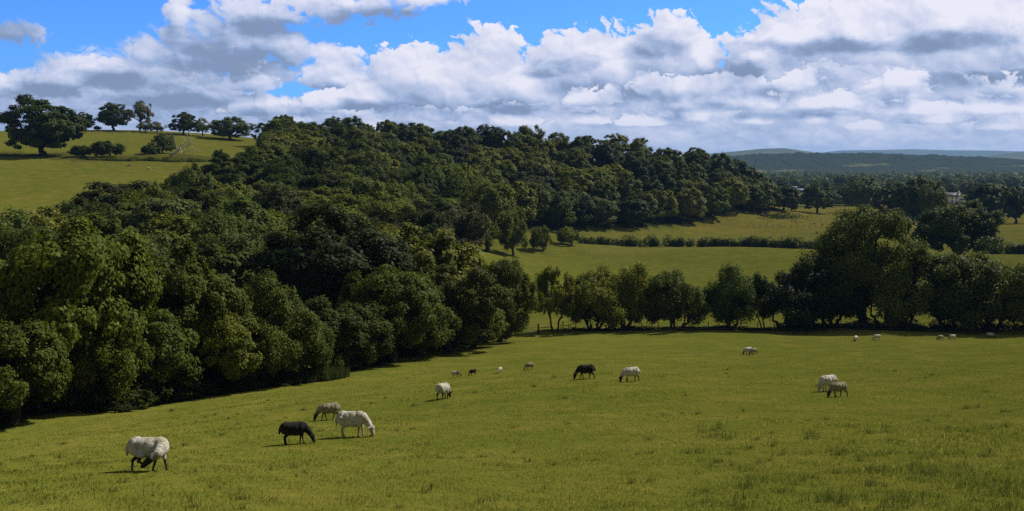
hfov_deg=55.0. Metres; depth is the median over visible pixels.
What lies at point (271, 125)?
woodland tree
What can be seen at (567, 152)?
woodland tree
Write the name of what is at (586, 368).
sheep
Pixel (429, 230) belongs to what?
woodland tree
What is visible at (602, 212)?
woodland tree
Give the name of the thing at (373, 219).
woodland tree
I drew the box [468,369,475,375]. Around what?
sheep
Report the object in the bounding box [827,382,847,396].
sheep
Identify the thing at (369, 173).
woodland tree
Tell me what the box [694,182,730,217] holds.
woodland tree
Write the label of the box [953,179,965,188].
tree
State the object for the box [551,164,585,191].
woodland tree
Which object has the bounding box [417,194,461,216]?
woodland tree
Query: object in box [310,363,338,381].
rush clump
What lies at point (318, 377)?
rush clump
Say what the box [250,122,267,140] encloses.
oak tree
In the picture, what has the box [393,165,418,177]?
woodland tree
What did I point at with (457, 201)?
woodland tree
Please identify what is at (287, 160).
woodland tree
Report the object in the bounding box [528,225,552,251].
bush
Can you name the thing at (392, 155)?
woodland tree
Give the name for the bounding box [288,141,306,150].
woodland tree
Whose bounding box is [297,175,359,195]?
woodland tree
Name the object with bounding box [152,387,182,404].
bush
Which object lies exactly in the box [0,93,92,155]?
oak tree
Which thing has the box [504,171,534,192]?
woodland tree
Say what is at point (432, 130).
woodland tree
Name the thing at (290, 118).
woodland tree
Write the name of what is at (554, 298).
hedgerow tree
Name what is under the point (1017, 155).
bare hill
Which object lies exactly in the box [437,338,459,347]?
bush
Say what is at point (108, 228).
woodland tree
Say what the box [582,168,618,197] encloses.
woodland tree
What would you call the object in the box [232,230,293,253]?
woodland tree
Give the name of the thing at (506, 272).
hazel tree
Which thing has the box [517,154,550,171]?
woodland tree
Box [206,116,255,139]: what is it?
oak tree
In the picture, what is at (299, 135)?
woodland tree
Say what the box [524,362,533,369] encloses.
sheep
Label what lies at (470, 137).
woodland tree
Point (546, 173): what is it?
woodland tree
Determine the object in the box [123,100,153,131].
ash tree
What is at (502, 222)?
willow tree
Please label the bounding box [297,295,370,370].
hazel tree
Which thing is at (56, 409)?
bush
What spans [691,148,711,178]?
oak tree
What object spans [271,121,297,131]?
woodland tree
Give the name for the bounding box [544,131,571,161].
woodland tree
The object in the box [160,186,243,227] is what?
woodland tree
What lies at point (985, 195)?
oak tree
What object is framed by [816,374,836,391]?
sheep
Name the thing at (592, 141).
woodland tree
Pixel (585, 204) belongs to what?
woodland tree
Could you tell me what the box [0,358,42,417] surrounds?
bush
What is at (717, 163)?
woodland tree
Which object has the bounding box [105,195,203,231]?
woodland tree
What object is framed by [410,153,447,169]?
woodland tree
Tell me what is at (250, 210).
woodland tree
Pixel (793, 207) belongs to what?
bush
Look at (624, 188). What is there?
woodland tree
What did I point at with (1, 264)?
woodland tree
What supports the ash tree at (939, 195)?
on the ground at (32, 178)
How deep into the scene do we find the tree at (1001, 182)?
779.45 m
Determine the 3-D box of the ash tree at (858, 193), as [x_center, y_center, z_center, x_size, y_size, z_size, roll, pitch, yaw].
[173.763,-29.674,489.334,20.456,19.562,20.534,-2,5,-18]
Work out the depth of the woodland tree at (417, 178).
250.66 m
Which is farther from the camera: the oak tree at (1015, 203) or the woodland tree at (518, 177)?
the oak tree at (1015, 203)
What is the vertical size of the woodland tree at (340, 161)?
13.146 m
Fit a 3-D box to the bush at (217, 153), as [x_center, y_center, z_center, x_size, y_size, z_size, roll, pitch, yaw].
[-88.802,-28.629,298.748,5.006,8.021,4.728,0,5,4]
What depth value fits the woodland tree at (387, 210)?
172.12 m
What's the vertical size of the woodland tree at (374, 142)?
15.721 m
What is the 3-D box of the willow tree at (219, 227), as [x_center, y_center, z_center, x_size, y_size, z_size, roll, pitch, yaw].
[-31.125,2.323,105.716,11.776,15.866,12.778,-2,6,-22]
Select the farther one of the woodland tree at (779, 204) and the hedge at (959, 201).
the hedge at (959, 201)
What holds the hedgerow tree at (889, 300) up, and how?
on the ground at (32, 178)
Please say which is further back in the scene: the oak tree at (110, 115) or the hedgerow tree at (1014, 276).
the oak tree at (110, 115)
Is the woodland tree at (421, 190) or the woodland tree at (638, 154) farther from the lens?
the woodland tree at (638, 154)
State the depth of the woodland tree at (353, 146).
277.49 m
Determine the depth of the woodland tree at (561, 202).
306.93 m
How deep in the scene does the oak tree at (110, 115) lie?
430.18 m
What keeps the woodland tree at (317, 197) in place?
on the ground at (32, 178)
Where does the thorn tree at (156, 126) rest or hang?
on the ground at (32, 178)
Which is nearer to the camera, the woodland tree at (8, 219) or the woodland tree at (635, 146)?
the woodland tree at (8, 219)
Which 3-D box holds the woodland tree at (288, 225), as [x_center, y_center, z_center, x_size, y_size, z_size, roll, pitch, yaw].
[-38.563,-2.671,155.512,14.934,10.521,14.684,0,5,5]
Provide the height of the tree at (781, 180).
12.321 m
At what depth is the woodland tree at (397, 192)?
217.90 m
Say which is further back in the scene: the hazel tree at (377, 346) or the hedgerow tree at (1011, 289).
the hedgerow tree at (1011, 289)
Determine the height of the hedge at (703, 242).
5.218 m
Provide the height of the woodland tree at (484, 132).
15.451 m
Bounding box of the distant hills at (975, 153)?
[821,149,1020,156]
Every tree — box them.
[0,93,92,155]
[0,204,31,231]
[0,212,165,409]
[0,221,58,265]
[0,262,37,311]
[0,310,73,423]
[12,204,68,233]
[34,194,120,236]
[60,180,179,213]
[62,210,140,241]
[65,318,154,406]
[74,112,95,126]
[95,102,131,130]
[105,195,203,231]
[110,229,175,299]
[115,184,179,215]
[115,239,253,353]
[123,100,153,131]
[129,211,232,258]
[132,306,204,402]
[136,120,150,131]
[145,177,178,200]
[147,121,167,132]
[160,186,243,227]
[164,161,213,194]
[168,112,197,134]
[168,241,259,320]
[169,133,197,155]
[174,209,251,234]
[176,205,267,284]
[187,305,271,381]
[192,117,209,135]
[194,180,265,207]
[200,153,267,193]
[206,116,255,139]
[206,194,280,234]
[221,265,325,388]
[229,179,284,198]
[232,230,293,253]
[234,143,285,166]
[234,145,280,172]
[243,208,304,233]
[245,134,291,150]
[245,158,287,175]
[246,201,416,352]
[247,185,303,196]
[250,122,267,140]
[252,183,309,221]
[253,154,305,183]
[255,129,292,144]
[256,141,294,159]
[256,226,319,256]
[261,117,284,131]
[262,118,297,132]
[264,171,312,190]
[267,131,302,145]
[268,165,326,187]
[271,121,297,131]
[273,114,296,123]
[273,125,307,141]
[276,320,336,375]
[287,197,369,234]
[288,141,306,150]
[289,128,325,144]
[289,145,341,179]
[292,121,306,129]
[294,138,330,160]
[294,196,323,218]
[295,185,351,203]
[297,122,325,135]
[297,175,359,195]
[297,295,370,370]
[303,125,335,145]
[304,194,328,201]
[312,146,345,166]
[315,170,334,184]
[319,210,381,238]
[320,116,354,128]
[324,137,346,156]
[324,171,374,198]
[329,123,355,139]
[330,193,378,216]
[331,164,362,175]
[332,300,405,368]
[333,116,374,136]
[335,139,367,158]
[335,263,444,362]
[339,175,391,205]
[341,145,396,181]
[342,126,380,145]
[342,167,381,189]
[350,137,392,150]
[354,130,388,142]
[357,123,374,129]
[360,191,411,215]
[362,199,423,229]
[366,152,400,179]
[367,179,409,201]
[368,216,382,225]
[370,219,487,293]
[371,119,399,138]
[373,145,407,166]
[376,173,403,186]
[377,132,405,146]
[379,209,448,231]
[383,178,422,199]
[387,152,412,166]
[387,167,424,185]
[390,123,409,128]
[391,141,406,148]
[393,126,419,143]
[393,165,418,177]
[396,304,461,356]
[397,167,439,195]
[398,151,417,166]
[398,196,436,213]
[402,122,432,145]
[402,141,427,164]
[403,224,458,276]
[405,210,456,240]
[409,185,431,199]
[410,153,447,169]
[412,165,458,197]
[413,135,443,154]
[413,201,459,234]
[417,123,434,135]
[417,160,443,172]
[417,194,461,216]
[425,153,460,167]
[426,263,515,352]
[430,129,463,147]
[435,145,470,165]
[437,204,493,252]
[439,128,471,162]
[440,172,491,210]
[443,163,474,185]
[443,196,463,206]
[451,125,482,152]
[452,307,509,346]
[459,181,519,252]
[465,152,490,166]
[467,123,505,149]
[468,145,497,164]
[468,162,502,183]
[470,168,490,184]
[472,150,502,169]
[472,256,538,341]
[483,173,509,184]
[486,129,517,151]
[492,160,516,185]
[494,149,525,174]
[494,182,519,212]
[497,146,524,168]
[498,209,528,255]
[504,133,537,152]
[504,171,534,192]
[506,181,537,220]
[513,124,545,148]
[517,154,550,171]
[517,181,552,225]
[523,156,556,177]
[524,149,550,162]
[524,165,557,189]
[525,174,555,194]
[530,138,557,161]
[534,265,580,332]
[536,189,580,229]
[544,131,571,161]
[550,161,565,182]
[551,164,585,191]
[553,168,593,195]
[554,180,592,201]
[555,147,594,165]
[560,150,591,169]
[560,267,627,331]
[562,188,595,227]
[567,135,595,160]
[578,196,619,226]
[581,135,600,150]
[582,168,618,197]
[583,166,615,178]
[588,183,620,207]
[590,143,621,170]
[590,260,653,329]
[593,145,630,166]
[599,133,630,154]
[603,163,624,183]
[610,169,642,200]
[610,196,651,227]
[623,150,651,174]
[626,136,653,158]
[626,157,655,183]
[629,189,657,223]
[634,175,663,193]
[641,267,713,330]
[646,155,677,176]
[646,189,678,220]
[648,147,685,169]
[656,169,686,205]
[674,162,708,187]
[674,178,707,199]
[675,188,707,222]
[677,151,710,173]
[682,147,708,164]
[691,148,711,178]
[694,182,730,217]
[701,260,765,327]
[704,151,736,181]
[706,169,736,184]
[709,175,732,195]
[717,178,750,211]
[724,158,753,180]
[736,175,750,182]
[737,177,767,211]
[740,166,764,190]
[750,180,777,213]
[752,266,846,330]
[754,281,781,327]
[757,174,773,192]
[761,193,775,209]
[771,183,781,202]
[773,193,785,209]
[776,177,789,185]
[776,182,801,210]
[789,178,801,185]
[789,243,872,325]
[797,182,806,188]
[800,182,834,212]
[809,179,821,186]
[809,203,926,323]
[820,181,832,190]
[824,190,841,203]
[832,186,848,202]
[836,176,848,184]
[839,176,882,210]
[857,240,939,330]
[872,186,902,214]
[885,181,895,194]
[891,175,936,224]
[892,182,907,192]
[900,249,1007,333]
[909,199,1007,258]
[913,179,948,215]
[940,176,951,188]
[945,183,960,192]
[949,248,1023,331]
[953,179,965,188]
[958,181,969,195]
[959,177,971,181]
[963,182,1009,221]
[965,181,981,195]
[974,178,987,187]
[989,179,1006,186]
[997,186,1023,222]
[1002,178,1012,187]
[1004,175,1021,186]
[1008,265,1023,325]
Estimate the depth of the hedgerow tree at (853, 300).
121.97 m
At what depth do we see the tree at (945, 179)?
839.07 m
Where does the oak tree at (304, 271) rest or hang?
on the ground at (32, 178)
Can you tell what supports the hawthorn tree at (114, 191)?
on the ground at (32, 178)
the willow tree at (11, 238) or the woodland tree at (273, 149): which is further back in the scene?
the woodland tree at (273, 149)
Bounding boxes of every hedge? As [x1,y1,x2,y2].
[89,156,210,161]
[571,324,771,330]
[578,234,818,248]
[751,209,816,219]
[776,317,1023,329]
[797,200,996,204]
[986,241,1023,253]
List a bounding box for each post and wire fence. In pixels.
[575,321,1023,331]
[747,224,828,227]
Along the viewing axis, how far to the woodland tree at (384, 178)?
243.54 m
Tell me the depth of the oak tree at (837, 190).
577.46 m
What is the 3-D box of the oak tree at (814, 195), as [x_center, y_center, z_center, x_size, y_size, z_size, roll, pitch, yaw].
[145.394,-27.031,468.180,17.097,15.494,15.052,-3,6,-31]
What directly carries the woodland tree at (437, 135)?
on the ground at (32, 178)
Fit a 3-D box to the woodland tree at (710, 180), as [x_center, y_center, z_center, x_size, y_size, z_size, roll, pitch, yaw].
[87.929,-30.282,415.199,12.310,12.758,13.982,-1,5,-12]
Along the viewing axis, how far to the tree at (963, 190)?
698.99 m
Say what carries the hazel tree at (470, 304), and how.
on the ground at (32, 178)
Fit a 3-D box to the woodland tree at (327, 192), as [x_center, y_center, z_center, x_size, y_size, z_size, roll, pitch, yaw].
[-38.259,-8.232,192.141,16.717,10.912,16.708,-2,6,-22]
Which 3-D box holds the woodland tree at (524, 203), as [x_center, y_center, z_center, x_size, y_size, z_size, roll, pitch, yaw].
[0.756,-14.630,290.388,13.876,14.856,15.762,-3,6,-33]
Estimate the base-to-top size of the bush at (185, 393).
1.611 m
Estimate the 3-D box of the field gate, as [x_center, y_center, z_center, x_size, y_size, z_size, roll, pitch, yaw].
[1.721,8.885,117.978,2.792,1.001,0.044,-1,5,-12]
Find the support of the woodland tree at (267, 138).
on the ground at (32, 178)
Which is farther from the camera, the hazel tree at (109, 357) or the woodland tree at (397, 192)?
the woodland tree at (397, 192)
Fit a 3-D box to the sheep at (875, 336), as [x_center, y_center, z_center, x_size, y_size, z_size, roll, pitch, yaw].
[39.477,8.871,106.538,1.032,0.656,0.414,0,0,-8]
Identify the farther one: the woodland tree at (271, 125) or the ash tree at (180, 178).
the woodland tree at (271, 125)
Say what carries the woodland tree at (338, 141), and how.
on the ground at (32, 178)
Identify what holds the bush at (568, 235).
on the ground at (32, 178)
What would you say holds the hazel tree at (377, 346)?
on the ground at (32, 178)
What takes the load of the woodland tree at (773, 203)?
on the ground at (32, 178)
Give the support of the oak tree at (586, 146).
on the ground at (32, 178)
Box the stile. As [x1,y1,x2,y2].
[562,321,570,332]
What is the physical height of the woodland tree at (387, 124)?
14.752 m
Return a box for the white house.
[947,191,965,202]
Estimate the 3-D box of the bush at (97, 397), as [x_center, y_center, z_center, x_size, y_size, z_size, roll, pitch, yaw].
[-25.326,7.668,56.595,5.680,3.812,6.012,2,6,24]
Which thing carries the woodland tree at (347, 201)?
on the ground at (32, 178)
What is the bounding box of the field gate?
[520,325,537,333]
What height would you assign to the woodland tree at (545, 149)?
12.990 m
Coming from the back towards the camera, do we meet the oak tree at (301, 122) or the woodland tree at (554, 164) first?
the oak tree at (301, 122)
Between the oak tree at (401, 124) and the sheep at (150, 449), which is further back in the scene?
the oak tree at (401, 124)
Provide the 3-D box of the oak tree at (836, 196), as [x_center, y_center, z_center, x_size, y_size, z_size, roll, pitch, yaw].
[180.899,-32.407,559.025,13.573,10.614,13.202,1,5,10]
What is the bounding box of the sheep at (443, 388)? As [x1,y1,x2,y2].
[435,382,452,399]
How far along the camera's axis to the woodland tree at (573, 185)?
330.26 m
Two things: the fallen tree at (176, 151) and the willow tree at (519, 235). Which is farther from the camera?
the fallen tree at (176, 151)
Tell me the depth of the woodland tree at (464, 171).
283.37 m
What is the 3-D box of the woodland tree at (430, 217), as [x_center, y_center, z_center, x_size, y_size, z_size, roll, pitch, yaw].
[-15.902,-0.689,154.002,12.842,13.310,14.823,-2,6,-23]
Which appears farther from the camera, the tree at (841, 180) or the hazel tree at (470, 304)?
the tree at (841, 180)
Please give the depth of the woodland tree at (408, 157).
309.85 m
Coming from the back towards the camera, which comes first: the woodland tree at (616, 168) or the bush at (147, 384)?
the woodland tree at (616, 168)
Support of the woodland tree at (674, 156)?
on the ground at (32, 178)
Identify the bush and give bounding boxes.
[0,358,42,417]
[0,380,89,418]
[23,356,111,412]
[32,369,105,411]
[67,145,92,156]
[74,362,145,406]
[83,365,176,406]
[84,398,139,412]
[90,140,126,157]
[108,386,158,408]
[134,389,169,408]
[140,145,160,153]
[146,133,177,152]
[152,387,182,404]
[158,378,220,401]
[167,365,210,381]
[211,148,227,166]
[261,372,291,386]
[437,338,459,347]
[477,335,490,341]
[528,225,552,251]
[556,226,581,245]
[788,199,798,211]
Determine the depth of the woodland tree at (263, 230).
134.90 m
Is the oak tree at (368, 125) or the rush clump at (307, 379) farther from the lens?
the oak tree at (368, 125)
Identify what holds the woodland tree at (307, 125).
on the ground at (32, 178)
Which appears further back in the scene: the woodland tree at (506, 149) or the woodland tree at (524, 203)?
the woodland tree at (506, 149)
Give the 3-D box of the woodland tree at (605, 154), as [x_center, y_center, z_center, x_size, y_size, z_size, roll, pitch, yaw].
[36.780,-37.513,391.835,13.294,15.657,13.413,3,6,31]
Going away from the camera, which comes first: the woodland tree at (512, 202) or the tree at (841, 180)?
the woodland tree at (512, 202)
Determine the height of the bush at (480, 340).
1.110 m
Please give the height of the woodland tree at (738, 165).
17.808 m
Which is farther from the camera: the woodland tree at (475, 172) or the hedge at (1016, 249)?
the woodland tree at (475, 172)
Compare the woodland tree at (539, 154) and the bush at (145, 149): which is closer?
the bush at (145, 149)
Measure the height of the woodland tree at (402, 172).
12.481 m
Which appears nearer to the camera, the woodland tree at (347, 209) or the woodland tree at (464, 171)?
the woodland tree at (347, 209)
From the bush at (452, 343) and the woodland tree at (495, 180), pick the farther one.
the woodland tree at (495, 180)
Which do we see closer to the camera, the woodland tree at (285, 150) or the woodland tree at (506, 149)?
the woodland tree at (285, 150)
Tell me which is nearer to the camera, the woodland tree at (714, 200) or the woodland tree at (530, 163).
the woodland tree at (530, 163)
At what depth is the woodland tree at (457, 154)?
342.62 m
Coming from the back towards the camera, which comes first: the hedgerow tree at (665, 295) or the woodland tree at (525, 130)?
the woodland tree at (525, 130)
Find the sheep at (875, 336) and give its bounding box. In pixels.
[872,334,880,339]
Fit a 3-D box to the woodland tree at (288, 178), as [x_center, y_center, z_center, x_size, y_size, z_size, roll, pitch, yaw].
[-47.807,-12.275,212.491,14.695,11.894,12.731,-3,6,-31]
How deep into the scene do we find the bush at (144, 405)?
57.33 m
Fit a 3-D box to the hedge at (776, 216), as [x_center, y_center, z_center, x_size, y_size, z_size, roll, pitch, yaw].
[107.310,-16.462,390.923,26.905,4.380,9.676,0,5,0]
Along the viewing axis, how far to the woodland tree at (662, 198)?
356.55 m
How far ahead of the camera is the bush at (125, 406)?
56.06 m
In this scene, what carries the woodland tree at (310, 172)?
on the ground at (32, 178)
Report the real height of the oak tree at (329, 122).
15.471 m
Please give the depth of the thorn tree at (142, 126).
428.36 m
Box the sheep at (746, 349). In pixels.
[743,347,751,353]
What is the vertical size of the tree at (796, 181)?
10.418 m
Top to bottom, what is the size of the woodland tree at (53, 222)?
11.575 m
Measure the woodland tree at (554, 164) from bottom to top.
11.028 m
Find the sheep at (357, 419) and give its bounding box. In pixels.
[335,411,374,436]
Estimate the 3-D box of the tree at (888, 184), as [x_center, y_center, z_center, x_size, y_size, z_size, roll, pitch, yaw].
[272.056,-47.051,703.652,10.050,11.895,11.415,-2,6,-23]
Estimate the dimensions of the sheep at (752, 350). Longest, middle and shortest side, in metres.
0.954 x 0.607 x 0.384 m
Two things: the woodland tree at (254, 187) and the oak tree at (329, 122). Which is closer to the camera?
the woodland tree at (254, 187)
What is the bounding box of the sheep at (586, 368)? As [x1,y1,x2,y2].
[573,364,595,378]
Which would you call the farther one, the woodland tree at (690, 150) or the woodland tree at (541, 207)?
the woodland tree at (690, 150)
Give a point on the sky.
(712, 76)
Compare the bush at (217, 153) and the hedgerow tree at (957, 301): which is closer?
the hedgerow tree at (957, 301)
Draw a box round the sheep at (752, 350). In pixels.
[749,348,757,354]
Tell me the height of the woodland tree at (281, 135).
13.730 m
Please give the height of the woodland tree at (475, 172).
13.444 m
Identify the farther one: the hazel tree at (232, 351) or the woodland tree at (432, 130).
the woodland tree at (432, 130)
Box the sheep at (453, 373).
[451,371,461,376]
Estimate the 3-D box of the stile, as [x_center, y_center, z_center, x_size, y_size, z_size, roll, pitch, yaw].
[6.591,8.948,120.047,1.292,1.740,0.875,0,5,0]
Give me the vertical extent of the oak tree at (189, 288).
11.061 m
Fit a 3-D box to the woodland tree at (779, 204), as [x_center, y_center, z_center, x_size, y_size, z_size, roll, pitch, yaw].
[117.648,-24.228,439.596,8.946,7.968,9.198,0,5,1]
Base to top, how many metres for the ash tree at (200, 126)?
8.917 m
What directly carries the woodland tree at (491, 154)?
on the ground at (32, 178)
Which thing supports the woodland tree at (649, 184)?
on the ground at (32, 178)
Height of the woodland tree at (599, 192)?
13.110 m
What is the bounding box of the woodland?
[756,169,1023,184]
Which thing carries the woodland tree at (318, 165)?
on the ground at (32, 178)
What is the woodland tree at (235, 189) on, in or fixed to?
on the ground at (32, 178)
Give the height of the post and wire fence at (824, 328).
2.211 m
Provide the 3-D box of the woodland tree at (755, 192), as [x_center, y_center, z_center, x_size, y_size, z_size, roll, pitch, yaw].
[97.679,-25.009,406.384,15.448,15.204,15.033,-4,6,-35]
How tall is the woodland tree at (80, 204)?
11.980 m
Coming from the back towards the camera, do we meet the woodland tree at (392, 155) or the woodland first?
the woodland
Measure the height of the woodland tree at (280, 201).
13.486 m
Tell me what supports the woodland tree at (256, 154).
on the ground at (32, 178)
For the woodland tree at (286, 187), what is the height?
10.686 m
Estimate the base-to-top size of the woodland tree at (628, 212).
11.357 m
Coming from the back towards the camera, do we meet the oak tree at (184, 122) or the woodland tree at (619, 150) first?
the oak tree at (184, 122)
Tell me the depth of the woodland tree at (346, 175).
217.34 m
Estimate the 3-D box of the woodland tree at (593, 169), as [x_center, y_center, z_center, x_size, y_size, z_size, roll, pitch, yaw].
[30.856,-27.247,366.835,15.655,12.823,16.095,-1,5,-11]
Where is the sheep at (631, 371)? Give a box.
[619,367,639,381]
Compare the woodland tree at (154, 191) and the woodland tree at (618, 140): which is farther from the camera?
the woodland tree at (618, 140)
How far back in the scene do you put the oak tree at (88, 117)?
432.66 m
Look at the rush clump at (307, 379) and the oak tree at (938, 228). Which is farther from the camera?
the oak tree at (938, 228)
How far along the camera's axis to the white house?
596.77 m
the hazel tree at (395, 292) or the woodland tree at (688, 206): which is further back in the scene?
the woodland tree at (688, 206)
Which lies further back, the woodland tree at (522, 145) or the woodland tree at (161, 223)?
the woodland tree at (522, 145)
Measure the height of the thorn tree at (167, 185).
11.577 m
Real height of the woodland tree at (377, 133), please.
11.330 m
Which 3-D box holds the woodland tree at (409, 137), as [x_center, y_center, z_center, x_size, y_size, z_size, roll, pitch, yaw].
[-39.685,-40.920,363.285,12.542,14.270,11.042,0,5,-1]
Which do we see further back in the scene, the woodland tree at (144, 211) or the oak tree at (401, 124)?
the oak tree at (401, 124)
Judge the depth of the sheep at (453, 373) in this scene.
67.54 m
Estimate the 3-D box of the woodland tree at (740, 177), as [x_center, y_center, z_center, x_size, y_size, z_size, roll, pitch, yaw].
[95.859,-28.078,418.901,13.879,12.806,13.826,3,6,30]
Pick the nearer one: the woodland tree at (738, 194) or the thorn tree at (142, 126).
the woodland tree at (738, 194)
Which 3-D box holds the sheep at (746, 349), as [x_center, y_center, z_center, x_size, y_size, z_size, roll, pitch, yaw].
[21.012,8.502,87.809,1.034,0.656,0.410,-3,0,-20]
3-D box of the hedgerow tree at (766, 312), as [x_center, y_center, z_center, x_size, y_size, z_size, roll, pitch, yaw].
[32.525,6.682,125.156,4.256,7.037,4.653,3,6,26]
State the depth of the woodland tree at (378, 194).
193.28 m
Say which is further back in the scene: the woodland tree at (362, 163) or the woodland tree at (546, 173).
the woodland tree at (546, 173)
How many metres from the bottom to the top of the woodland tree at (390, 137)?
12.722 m
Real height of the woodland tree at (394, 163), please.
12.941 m
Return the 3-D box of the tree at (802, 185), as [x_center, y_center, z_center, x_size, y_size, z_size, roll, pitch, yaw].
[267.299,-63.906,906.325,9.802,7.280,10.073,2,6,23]
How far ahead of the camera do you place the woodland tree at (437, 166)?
293.10 m
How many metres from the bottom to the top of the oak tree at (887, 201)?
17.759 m
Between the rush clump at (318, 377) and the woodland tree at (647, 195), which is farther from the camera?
the woodland tree at (647, 195)
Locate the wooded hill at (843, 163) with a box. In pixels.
[649,152,1023,174]
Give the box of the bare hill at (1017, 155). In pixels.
[709,148,1023,159]
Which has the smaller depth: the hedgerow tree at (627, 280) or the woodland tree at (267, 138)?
the hedgerow tree at (627, 280)
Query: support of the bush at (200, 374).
on the ground at (32, 178)
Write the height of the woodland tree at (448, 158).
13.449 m
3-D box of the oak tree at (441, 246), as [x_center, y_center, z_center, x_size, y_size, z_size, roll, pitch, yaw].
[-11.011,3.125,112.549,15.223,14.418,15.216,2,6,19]
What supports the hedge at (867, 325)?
on the ground at (32, 178)
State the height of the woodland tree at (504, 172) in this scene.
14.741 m
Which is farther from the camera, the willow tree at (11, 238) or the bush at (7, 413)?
the willow tree at (11, 238)
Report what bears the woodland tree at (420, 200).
on the ground at (32, 178)
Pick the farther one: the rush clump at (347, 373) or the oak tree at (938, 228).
the oak tree at (938, 228)
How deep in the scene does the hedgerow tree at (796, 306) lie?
119.63 m
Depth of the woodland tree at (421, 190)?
238.10 m
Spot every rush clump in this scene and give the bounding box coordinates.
[289,374,303,384]
[296,370,317,383]
[301,366,331,381]
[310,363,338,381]
[318,363,349,379]
[330,366,350,378]
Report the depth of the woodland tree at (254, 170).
244.51 m
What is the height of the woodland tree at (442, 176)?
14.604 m
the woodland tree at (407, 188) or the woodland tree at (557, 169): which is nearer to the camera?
the woodland tree at (407, 188)
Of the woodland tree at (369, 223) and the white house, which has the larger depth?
the white house
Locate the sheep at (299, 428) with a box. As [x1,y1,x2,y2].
[278,421,314,444]
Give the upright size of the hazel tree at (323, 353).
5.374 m
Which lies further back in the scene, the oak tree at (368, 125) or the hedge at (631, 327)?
the oak tree at (368, 125)
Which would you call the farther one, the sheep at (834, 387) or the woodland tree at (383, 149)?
the woodland tree at (383, 149)
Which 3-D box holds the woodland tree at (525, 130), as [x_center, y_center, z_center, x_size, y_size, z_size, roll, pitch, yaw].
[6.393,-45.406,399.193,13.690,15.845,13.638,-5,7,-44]
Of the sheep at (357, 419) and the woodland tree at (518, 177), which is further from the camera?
the woodland tree at (518, 177)
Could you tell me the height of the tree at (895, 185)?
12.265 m
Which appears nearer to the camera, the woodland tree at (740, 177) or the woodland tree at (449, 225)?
the woodland tree at (449, 225)
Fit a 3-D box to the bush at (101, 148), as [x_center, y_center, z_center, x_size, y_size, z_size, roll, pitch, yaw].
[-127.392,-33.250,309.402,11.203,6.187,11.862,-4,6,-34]
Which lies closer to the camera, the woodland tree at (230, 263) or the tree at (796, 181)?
the woodland tree at (230, 263)
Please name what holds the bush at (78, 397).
on the ground at (32, 178)
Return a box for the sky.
[0,0,1023,159]
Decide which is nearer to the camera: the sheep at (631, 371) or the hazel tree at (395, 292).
the sheep at (631, 371)
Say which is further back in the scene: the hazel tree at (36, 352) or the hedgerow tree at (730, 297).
the hedgerow tree at (730, 297)
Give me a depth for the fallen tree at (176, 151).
312.88 m
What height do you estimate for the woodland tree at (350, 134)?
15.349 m
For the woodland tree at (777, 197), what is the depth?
434.24 m
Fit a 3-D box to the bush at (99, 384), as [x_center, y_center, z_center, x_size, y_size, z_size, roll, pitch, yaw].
[-24.554,7.468,58.868,5.358,4.772,5.673,2,6,18]
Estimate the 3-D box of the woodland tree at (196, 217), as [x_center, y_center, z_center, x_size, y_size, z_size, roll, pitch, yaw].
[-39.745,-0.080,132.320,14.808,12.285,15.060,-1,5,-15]
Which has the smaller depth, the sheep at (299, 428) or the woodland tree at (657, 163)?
the sheep at (299, 428)
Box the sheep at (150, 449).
[125,436,168,470]
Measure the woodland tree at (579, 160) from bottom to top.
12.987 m
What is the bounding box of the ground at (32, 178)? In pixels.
[0,130,1023,510]
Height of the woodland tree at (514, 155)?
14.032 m
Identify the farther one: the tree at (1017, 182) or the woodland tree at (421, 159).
the tree at (1017, 182)
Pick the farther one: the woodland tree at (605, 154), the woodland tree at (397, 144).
the woodland tree at (605, 154)
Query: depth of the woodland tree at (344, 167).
244.89 m
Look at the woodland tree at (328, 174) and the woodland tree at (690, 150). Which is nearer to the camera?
the woodland tree at (328, 174)
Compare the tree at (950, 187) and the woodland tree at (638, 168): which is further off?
the tree at (950, 187)
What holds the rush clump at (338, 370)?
on the ground at (32, 178)
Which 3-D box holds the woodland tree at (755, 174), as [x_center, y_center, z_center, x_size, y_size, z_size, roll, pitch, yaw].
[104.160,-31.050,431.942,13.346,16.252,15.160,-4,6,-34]
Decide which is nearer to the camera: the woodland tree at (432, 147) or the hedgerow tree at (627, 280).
the hedgerow tree at (627, 280)
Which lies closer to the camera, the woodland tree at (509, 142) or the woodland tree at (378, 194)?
the woodland tree at (378, 194)
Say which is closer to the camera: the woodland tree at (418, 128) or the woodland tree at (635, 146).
the woodland tree at (418, 128)
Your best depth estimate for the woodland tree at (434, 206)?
199.16 m
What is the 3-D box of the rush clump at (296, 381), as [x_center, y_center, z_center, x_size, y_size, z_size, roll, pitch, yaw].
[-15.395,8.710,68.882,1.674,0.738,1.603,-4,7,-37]
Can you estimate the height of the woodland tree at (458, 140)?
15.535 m
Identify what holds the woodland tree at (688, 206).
on the ground at (32, 178)
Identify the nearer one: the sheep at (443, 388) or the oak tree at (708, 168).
the sheep at (443, 388)
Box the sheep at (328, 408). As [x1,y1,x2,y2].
[313,402,340,420]

